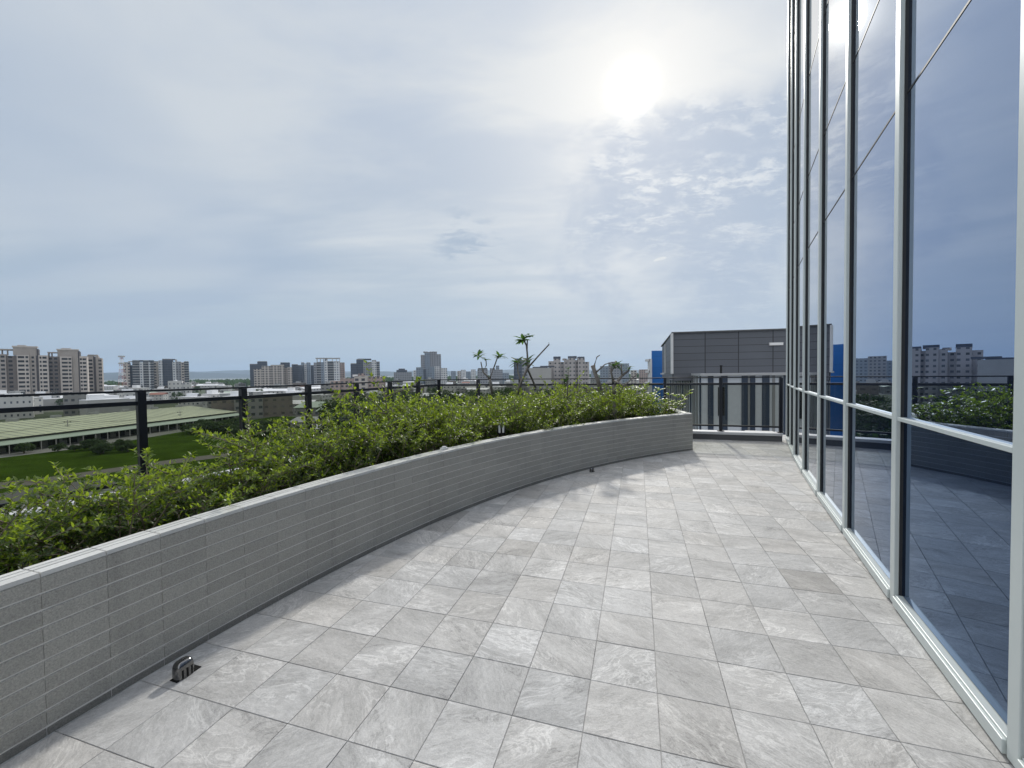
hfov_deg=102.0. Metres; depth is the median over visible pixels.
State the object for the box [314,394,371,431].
broadleaf tree
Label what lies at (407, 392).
leafy shrub
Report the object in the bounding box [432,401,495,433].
leafy shrub
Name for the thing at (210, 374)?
hills
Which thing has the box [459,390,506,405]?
broadleaf tree
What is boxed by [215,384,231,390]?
town house
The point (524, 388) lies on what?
town house
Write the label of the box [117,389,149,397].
town house
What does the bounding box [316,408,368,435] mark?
broadleaf tree
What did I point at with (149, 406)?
town house
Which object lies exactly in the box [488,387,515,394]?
broadleaf tree
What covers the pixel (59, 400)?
broadleaf tree
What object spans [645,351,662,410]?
blue building
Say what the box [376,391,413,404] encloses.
broadleaf tree
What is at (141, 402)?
balcony railing
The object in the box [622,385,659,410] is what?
broad leaf plant
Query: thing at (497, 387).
town house
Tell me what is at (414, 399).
leafy shrub
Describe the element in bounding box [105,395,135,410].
town house
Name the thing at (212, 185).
sky
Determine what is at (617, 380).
plumeria tree
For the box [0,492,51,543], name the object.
leafy shrub
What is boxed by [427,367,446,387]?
apartment tower
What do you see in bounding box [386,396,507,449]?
leafy shrub
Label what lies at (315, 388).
town house
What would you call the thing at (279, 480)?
leafy shrub
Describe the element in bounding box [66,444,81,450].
broadleaf tree
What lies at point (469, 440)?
leafy shrub
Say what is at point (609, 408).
leafy shrub
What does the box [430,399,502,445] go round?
leafy shrub
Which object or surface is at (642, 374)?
apartment tower
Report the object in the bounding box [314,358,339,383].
apartment tower
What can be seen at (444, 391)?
broadleaf tree
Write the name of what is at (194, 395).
town house
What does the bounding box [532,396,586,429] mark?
leafy shrub
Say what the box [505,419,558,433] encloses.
leafy shrub
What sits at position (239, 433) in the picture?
leafy shrub
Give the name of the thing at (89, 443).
broadleaf tree
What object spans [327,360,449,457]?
leafy shrub
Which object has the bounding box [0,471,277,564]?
planting soil
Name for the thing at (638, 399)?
leafy shrub
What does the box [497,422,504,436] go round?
path light
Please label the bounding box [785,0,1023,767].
glass curtain wall
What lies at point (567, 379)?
plumeria tree
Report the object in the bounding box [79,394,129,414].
town house
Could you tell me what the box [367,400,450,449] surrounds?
leafy shrub
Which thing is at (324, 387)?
town house
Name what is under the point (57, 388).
lower windows
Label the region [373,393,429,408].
broadleaf tree
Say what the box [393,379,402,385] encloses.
town house
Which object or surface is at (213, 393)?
town house
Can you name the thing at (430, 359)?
apartment tower
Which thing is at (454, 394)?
leafy shrub
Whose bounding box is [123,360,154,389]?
apartment tower
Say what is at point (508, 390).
broadleaf tree
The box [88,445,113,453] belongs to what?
broadleaf tree
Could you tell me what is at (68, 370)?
apartment block
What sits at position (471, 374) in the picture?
apartment tower
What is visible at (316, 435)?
leafy shrub
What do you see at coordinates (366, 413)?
broadleaf tree
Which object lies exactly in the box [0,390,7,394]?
town house
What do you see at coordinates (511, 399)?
leafy shrub
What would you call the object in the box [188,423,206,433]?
broadleaf tree
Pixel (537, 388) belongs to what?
town house
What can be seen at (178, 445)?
field
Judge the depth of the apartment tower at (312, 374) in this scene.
715.05 m
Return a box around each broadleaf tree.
[13,442,35,452]
[48,442,67,451]
[54,398,62,404]
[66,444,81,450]
[79,437,100,448]
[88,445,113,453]
[96,442,113,452]
[112,439,131,445]
[116,442,136,451]
[171,392,182,403]
[180,423,192,432]
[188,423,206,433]
[202,420,225,431]
[205,421,223,430]
[213,422,231,432]
[217,418,233,424]
[223,425,238,431]
[227,417,238,422]
[231,425,248,435]
[253,425,272,435]
[261,420,272,427]
[264,425,280,435]
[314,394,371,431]
[316,399,353,430]
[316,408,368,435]
[323,409,353,430]
[360,401,393,424]
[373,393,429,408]
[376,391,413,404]
[401,391,434,401]
[425,390,451,400]
[427,388,436,392]
[441,389,474,409]
[455,394,500,410]
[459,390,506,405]
[486,387,514,396]
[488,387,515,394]
[532,388,581,399]
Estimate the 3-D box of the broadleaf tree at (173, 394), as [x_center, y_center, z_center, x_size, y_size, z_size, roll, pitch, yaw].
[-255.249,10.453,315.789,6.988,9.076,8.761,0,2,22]
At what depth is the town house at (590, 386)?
315.72 m
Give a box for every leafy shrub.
[0,447,217,558]
[0,461,138,566]
[0,470,167,552]
[0,485,43,573]
[0,487,91,573]
[0,491,127,572]
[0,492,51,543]
[0,494,108,574]
[4,465,166,558]
[39,447,259,534]
[48,463,211,547]
[66,466,228,531]
[149,460,245,523]
[153,450,279,514]
[162,435,273,501]
[184,399,349,488]
[184,444,310,514]
[192,421,310,496]
[207,434,331,500]
[214,421,399,470]
[221,447,327,493]
[225,402,371,489]
[250,436,374,484]
[267,428,344,469]
[268,395,363,451]
[278,423,400,453]
[278,426,360,463]
[290,424,386,476]
[301,408,409,472]
[302,433,398,467]
[305,407,437,463]
[315,416,441,450]
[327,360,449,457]
[340,393,445,433]
[342,394,458,464]
[342,416,438,464]
[346,441,408,468]
[358,433,417,462]
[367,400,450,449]
[367,409,472,459]
[368,383,460,429]
[369,385,449,423]
[386,388,466,419]
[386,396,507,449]
[394,403,478,452]
[408,386,487,418]
[430,395,489,432]
[430,395,509,418]
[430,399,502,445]
[430,402,516,440]
[430,415,489,449]
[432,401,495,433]
[435,393,486,419]
[439,401,495,435]
[446,383,524,419]
[464,383,541,438]
[465,396,541,434]
[473,394,526,412]
[478,379,546,404]
[484,391,552,405]
[486,413,558,435]
[488,387,552,417]
[491,375,577,417]
[496,402,560,432]
[498,377,569,428]
[503,403,551,435]
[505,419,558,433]
[506,390,554,410]
[519,406,583,430]
[524,409,588,425]
[527,394,579,426]
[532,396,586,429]
[534,400,608,422]
[537,395,606,420]
[551,370,628,418]
[552,400,598,424]
[552,415,585,427]
[553,384,618,421]
[554,380,601,407]
[556,385,614,422]
[570,386,630,420]
[574,389,634,415]
[582,384,647,404]
[588,392,638,420]
[595,390,640,418]
[597,383,656,417]
[611,386,654,414]
[616,393,663,417]
[626,401,669,416]
[636,398,678,415]
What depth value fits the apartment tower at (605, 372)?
518.92 m
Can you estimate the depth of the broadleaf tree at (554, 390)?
108.39 m
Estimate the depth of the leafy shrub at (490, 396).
8.30 m
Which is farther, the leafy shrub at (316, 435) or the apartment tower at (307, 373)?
the apartment tower at (307, 373)
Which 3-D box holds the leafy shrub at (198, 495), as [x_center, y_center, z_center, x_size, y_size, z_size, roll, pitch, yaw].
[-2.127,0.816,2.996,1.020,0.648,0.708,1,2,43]
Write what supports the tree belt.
on the ground at (46, 414)
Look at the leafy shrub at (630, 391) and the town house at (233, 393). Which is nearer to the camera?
the leafy shrub at (630, 391)
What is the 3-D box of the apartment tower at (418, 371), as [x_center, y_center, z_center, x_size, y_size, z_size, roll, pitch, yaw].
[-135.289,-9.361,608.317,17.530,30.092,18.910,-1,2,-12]
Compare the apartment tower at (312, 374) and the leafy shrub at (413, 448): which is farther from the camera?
the apartment tower at (312, 374)
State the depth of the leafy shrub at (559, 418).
6.88 m
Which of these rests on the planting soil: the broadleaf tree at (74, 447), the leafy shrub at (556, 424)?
the leafy shrub at (556, 424)
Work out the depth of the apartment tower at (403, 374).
780.71 m
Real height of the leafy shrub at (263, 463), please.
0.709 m
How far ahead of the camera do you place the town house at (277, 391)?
383.01 m
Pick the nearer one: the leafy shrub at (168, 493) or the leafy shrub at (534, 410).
the leafy shrub at (168, 493)
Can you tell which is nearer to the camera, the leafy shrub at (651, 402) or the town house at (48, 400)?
the leafy shrub at (651, 402)
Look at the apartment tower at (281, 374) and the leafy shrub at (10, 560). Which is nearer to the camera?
the leafy shrub at (10, 560)
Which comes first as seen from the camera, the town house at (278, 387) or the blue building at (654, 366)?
the blue building at (654, 366)
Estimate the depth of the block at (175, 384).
328.32 m
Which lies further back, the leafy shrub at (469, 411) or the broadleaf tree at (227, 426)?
the broadleaf tree at (227, 426)
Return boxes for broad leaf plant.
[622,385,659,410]
[637,394,678,414]
[646,386,692,414]
[653,392,692,413]
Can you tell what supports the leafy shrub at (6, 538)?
on the planting soil
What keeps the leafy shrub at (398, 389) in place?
on the planting soil
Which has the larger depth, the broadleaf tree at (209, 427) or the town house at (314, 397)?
the town house at (314, 397)
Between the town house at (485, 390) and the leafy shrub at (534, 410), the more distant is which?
the town house at (485, 390)
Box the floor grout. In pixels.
[0,441,1012,767]
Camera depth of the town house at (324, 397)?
278.88 m
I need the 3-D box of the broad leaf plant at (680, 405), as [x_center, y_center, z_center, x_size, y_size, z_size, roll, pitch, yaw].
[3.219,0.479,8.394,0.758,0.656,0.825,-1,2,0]
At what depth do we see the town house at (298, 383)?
588.83 m
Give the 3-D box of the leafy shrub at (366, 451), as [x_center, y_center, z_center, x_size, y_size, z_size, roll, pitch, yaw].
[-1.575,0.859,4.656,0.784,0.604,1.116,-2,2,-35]
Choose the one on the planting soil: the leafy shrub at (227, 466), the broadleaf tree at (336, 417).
the leafy shrub at (227, 466)
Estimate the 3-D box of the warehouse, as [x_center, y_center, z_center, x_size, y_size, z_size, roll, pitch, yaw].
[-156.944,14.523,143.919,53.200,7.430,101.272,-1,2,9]
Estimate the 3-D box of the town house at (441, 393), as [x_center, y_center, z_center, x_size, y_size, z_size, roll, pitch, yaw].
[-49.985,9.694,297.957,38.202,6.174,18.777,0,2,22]
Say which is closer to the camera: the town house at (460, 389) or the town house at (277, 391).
the town house at (460, 389)
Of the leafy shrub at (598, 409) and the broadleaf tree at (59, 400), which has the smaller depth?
the leafy shrub at (598, 409)
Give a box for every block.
[0,345,49,393]
[0,396,34,419]
[47,348,89,395]
[63,394,86,415]
[87,355,103,391]
[168,380,191,399]
[211,394,292,417]
[330,373,385,400]
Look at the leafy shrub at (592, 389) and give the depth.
8.73 m
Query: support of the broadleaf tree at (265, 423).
on the ground at (46, 414)
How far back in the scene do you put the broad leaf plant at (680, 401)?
8.03 m
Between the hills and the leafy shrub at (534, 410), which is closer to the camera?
the leafy shrub at (534, 410)
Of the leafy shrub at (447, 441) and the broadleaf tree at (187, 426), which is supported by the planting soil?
the leafy shrub at (447, 441)
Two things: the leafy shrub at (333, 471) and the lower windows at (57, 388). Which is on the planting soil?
the leafy shrub at (333, 471)
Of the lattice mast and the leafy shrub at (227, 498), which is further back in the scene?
the lattice mast
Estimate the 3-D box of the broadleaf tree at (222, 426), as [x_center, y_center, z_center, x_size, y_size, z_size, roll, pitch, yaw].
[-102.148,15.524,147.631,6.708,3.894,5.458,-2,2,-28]
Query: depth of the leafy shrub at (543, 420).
6.45 m
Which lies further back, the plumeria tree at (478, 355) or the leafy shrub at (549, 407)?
the plumeria tree at (478, 355)
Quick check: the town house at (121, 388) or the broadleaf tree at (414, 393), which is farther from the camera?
the town house at (121, 388)
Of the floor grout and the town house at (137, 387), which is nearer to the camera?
the floor grout
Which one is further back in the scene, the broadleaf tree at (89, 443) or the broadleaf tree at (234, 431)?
the broadleaf tree at (234, 431)
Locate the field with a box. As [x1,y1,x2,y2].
[0,416,305,492]
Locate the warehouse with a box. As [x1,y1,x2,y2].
[0,405,238,453]
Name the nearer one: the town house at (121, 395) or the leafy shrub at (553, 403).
the leafy shrub at (553, 403)
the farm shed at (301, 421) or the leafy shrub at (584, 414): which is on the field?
the farm shed at (301, 421)
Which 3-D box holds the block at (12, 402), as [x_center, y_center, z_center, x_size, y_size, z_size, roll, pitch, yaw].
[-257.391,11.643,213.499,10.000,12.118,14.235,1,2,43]
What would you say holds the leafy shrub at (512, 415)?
on the planting soil
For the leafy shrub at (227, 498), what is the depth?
2.54 m
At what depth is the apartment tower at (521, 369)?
419.38 m
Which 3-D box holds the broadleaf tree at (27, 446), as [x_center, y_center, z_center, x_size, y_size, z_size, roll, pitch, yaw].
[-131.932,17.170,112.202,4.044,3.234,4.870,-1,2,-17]
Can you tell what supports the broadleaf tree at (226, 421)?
on the ground at (46, 414)
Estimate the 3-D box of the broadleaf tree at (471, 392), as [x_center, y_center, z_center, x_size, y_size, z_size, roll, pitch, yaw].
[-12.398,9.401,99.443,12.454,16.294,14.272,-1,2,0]
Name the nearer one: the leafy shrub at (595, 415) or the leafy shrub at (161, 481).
the leafy shrub at (161, 481)
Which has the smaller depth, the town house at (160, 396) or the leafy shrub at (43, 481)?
the leafy shrub at (43, 481)
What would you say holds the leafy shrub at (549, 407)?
on the planting soil
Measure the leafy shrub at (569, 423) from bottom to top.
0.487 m
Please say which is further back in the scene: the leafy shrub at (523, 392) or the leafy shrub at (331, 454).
the leafy shrub at (523, 392)
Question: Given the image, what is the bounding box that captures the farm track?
[0,447,296,488]
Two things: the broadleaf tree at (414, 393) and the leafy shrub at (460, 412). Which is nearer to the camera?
the leafy shrub at (460, 412)
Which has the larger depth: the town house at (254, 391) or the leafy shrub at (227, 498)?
the town house at (254, 391)
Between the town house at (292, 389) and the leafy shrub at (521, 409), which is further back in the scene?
the town house at (292, 389)
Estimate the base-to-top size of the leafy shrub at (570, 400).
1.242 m
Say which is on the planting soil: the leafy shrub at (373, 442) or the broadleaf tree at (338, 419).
the leafy shrub at (373, 442)
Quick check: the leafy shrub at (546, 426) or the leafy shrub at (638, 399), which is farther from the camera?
the leafy shrub at (638, 399)
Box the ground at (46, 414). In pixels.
[0,373,647,457]
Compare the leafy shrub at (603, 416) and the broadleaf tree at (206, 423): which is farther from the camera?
the broadleaf tree at (206, 423)
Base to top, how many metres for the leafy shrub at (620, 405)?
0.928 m
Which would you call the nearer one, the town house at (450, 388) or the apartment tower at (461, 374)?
the town house at (450, 388)
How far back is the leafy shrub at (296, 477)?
3.66 m
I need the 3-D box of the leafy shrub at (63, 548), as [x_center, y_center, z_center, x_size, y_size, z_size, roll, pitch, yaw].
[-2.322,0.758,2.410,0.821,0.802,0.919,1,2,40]
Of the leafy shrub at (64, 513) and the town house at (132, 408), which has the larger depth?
the town house at (132, 408)
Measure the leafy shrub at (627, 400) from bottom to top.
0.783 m
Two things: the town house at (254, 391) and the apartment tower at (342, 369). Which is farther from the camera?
the apartment tower at (342, 369)
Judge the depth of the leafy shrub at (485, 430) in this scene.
5.59 m
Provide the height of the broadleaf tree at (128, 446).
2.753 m
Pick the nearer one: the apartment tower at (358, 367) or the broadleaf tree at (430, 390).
the broadleaf tree at (430, 390)
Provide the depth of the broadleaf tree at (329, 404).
101.46 m
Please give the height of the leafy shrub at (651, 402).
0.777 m
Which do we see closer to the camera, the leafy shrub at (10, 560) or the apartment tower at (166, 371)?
the leafy shrub at (10, 560)
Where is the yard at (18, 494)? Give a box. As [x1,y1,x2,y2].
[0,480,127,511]
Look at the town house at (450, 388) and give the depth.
358.13 m
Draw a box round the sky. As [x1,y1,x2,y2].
[0,0,787,372]
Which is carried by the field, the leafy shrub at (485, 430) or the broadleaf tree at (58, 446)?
the broadleaf tree at (58, 446)
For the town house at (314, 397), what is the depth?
242.69 m
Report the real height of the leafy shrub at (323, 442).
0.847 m
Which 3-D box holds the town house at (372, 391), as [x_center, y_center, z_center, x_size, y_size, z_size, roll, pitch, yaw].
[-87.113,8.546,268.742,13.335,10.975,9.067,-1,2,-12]
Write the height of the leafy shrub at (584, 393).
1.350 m
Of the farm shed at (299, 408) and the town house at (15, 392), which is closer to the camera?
the farm shed at (299, 408)
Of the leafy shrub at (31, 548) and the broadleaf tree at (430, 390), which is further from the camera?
the broadleaf tree at (430, 390)
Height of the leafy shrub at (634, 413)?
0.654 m
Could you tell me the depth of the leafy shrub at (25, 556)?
2.11 m
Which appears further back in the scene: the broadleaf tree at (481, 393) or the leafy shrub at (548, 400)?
the broadleaf tree at (481, 393)
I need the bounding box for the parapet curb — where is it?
[1,430,782,525]
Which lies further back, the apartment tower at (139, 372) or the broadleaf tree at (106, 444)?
the apartment tower at (139, 372)
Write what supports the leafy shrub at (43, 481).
on the planting soil
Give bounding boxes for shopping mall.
[529,366,553,398]
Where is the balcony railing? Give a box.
[0,376,784,507]
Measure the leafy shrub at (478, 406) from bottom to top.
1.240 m
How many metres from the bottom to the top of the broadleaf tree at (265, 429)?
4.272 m
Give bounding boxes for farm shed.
[289,416,322,434]
[293,401,324,416]
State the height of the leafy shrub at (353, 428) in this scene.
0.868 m
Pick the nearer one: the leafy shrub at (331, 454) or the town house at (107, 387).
the leafy shrub at (331, 454)
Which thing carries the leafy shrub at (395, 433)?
on the planting soil
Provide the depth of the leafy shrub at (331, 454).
4.31 m
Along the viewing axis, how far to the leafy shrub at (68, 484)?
2.92 m
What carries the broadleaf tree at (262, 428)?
on the ground at (46, 414)
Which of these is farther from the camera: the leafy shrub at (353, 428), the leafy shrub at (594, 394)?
the leafy shrub at (594, 394)
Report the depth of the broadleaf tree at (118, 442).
117.25 m
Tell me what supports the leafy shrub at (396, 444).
on the planting soil
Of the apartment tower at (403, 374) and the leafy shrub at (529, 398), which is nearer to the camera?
the leafy shrub at (529, 398)
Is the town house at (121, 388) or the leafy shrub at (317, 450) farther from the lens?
the town house at (121, 388)
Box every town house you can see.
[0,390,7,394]
[5,393,43,414]
[8,391,39,396]
[35,391,59,397]
[40,396,62,405]
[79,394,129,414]
[104,385,118,389]
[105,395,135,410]
[113,387,136,394]
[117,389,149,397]
[124,396,153,409]
[129,385,148,389]
[149,392,167,399]
[154,386,167,392]
[178,393,210,406]
[196,384,218,387]
[202,390,222,396]
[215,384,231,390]
[219,393,229,396]
[222,391,252,396]
[235,382,245,386]
[247,388,267,394]
[259,389,297,393]
[271,384,286,388]
[283,387,304,392]
[286,391,319,400]
[293,381,305,386]
[293,400,318,414]
[295,386,320,391]
[317,394,331,400]
[321,382,329,393]
[366,390,385,399]
[386,385,413,394]
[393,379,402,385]
[420,393,466,398]
[425,377,434,387]
[443,382,456,392]
[456,386,466,392]
[464,380,474,383]
[467,388,490,393]
[493,386,505,392]
[506,380,526,398]
[532,386,548,397]
[584,385,604,394]
[616,381,630,391]
[629,386,645,395]
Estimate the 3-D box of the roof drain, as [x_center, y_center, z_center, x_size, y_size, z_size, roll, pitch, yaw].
[-1.613,1.390,2.048,0.066,0.087,0.115,0,2,18]
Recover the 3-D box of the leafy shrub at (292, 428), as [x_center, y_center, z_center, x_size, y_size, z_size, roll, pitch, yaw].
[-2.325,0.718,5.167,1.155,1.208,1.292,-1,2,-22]
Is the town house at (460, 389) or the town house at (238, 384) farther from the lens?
the town house at (238, 384)
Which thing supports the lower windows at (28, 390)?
in the apartment block at (25, 368)
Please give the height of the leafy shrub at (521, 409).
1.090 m
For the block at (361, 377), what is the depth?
328.56 m
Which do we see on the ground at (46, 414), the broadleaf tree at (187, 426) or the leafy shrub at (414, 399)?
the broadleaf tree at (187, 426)
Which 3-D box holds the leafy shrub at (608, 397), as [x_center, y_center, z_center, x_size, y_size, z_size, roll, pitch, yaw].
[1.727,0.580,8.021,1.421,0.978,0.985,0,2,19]
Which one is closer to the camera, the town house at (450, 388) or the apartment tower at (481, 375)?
the town house at (450, 388)
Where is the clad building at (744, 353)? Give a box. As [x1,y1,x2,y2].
[660,328,785,434]
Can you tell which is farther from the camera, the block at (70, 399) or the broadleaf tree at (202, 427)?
the block at (70, 399)
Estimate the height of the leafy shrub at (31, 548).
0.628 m
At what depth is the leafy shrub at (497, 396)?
7.88 m
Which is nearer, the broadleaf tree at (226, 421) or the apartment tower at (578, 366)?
the broadleaf tree at (226, 421)
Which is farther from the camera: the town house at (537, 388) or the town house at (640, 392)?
the town house at (640, 392)
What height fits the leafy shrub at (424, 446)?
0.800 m
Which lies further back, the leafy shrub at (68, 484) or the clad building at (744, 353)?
the clad building at (744, 353)
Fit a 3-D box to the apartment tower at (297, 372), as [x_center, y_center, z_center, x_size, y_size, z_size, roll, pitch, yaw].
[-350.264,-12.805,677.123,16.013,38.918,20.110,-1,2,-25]
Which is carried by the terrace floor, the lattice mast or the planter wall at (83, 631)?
the planter wall at (83, 631)
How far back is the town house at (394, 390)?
265.11 m
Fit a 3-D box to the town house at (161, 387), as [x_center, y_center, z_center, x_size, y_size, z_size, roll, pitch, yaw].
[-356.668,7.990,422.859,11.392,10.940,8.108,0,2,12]
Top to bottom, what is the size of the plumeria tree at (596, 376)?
1.698 m
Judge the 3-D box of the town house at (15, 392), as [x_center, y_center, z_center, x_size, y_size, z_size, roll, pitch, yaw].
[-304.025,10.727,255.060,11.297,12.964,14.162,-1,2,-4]
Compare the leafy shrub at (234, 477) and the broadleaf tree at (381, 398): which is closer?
the leafy shrub at (234, 477)
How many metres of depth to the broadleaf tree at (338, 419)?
95.30 m
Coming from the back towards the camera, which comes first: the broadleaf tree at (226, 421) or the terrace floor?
the broadleaf tree at (226, 421)
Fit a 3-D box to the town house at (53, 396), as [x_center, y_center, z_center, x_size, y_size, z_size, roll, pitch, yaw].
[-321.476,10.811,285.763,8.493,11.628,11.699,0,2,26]
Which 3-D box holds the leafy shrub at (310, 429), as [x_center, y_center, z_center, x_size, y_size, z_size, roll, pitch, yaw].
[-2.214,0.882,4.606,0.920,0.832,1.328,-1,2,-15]
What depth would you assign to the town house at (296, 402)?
216.14 m
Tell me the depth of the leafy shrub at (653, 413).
7.71 m
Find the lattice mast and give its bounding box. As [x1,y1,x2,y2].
[118,356,126,388]
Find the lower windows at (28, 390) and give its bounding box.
[10,389,47,391]
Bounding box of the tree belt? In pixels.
[104,374,638,384]
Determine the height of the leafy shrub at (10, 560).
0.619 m
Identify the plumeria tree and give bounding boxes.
[473,349,505,408]
[510,333,548,404]
[564,367,571,422]
[591,355,612,393]
[610,361,637,419]
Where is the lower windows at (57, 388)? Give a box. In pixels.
[50,388,86,392]
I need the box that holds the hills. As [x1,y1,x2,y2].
[104,370,638,379]
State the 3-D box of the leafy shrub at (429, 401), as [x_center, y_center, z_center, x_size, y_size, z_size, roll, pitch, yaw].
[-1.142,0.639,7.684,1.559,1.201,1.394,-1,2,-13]
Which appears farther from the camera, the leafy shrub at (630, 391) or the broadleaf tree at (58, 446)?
the broadleaf tree at (58, 446)
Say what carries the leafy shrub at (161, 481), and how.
on the planting soil
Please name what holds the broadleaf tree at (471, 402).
on the ground at (46, 414)
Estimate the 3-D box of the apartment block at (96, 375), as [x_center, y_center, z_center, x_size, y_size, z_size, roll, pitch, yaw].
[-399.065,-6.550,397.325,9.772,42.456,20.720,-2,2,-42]
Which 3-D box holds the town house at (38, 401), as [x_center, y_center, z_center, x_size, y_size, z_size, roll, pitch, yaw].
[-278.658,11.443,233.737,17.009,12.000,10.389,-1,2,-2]
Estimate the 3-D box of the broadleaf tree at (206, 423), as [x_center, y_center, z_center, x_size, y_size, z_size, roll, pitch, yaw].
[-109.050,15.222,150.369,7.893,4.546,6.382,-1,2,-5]
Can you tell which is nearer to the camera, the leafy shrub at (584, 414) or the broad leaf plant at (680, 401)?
the leafy shrub at (584, 414)
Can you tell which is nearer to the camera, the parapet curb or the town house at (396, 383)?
the parapet curb
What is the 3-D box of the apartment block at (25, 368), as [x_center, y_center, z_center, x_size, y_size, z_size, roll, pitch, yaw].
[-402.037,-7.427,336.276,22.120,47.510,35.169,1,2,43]
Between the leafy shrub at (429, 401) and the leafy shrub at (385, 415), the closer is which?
the leafy shrub at (385, 415)
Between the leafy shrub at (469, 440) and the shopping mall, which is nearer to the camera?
the leafy shrub at (469, 440)
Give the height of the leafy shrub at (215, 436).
1.134 m
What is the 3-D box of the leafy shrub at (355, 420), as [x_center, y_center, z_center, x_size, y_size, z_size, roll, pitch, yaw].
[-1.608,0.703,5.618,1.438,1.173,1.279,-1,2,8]
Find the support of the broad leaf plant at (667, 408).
on the planting soil
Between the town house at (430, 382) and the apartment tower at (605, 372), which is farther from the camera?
the town house at (430, 382)
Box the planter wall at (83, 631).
[0,407,692,763]
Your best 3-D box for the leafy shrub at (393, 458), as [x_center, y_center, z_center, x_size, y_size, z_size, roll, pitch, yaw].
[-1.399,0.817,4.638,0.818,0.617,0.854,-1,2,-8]
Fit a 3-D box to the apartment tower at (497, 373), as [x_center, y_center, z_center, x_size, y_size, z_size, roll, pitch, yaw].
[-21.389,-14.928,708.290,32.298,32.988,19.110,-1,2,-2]
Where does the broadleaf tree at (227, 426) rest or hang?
on the ground at (46, 414)
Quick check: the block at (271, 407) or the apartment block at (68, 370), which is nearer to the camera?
the block at (271, 407)
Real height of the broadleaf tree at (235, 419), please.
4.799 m
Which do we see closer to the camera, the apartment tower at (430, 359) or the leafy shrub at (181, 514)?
the leafy shrub at (181, 514)
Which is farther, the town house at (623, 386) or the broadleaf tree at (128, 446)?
the town house at (623, 386)
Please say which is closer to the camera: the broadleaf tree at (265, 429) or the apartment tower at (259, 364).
the broadleaf tree at (265, 429)
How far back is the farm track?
89.76 m
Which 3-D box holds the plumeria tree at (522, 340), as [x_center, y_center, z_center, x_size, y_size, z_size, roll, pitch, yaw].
[0.336,0.102,7.722,0.832,2.120,0.460,0,2,15]
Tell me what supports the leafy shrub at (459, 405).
on the planting soil
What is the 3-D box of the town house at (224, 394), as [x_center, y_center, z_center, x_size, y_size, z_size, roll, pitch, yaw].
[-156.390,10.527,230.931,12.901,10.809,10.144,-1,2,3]
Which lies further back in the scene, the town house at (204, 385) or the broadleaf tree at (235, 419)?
the town house at (204, 385)
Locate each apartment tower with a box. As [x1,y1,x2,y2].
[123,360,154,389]
[154,359,189,387]
[250,361,266,385]
[254,362,292,387]
[292,364,302,382]
[301,362,310,383]
[311,365,313,383]
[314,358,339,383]
[340,362,344,378]
[351,359,379,377]
[394,369,411,380]
[413,367,425,384]
[421,352,440,386]
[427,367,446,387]
[451,370,465,382]
[466,369,475,378]
[477,368,487,387]
[490,366,508,383]
[514,358,529,382]
[548,356,588,396]
[600,362,628,382]
[631,369,647,382]
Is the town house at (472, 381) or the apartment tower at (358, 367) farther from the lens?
the town house at (472, 381)
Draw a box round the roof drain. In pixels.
[170,656,200,682]
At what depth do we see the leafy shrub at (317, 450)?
3.96 m
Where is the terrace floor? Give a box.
[0,430,1014,767]

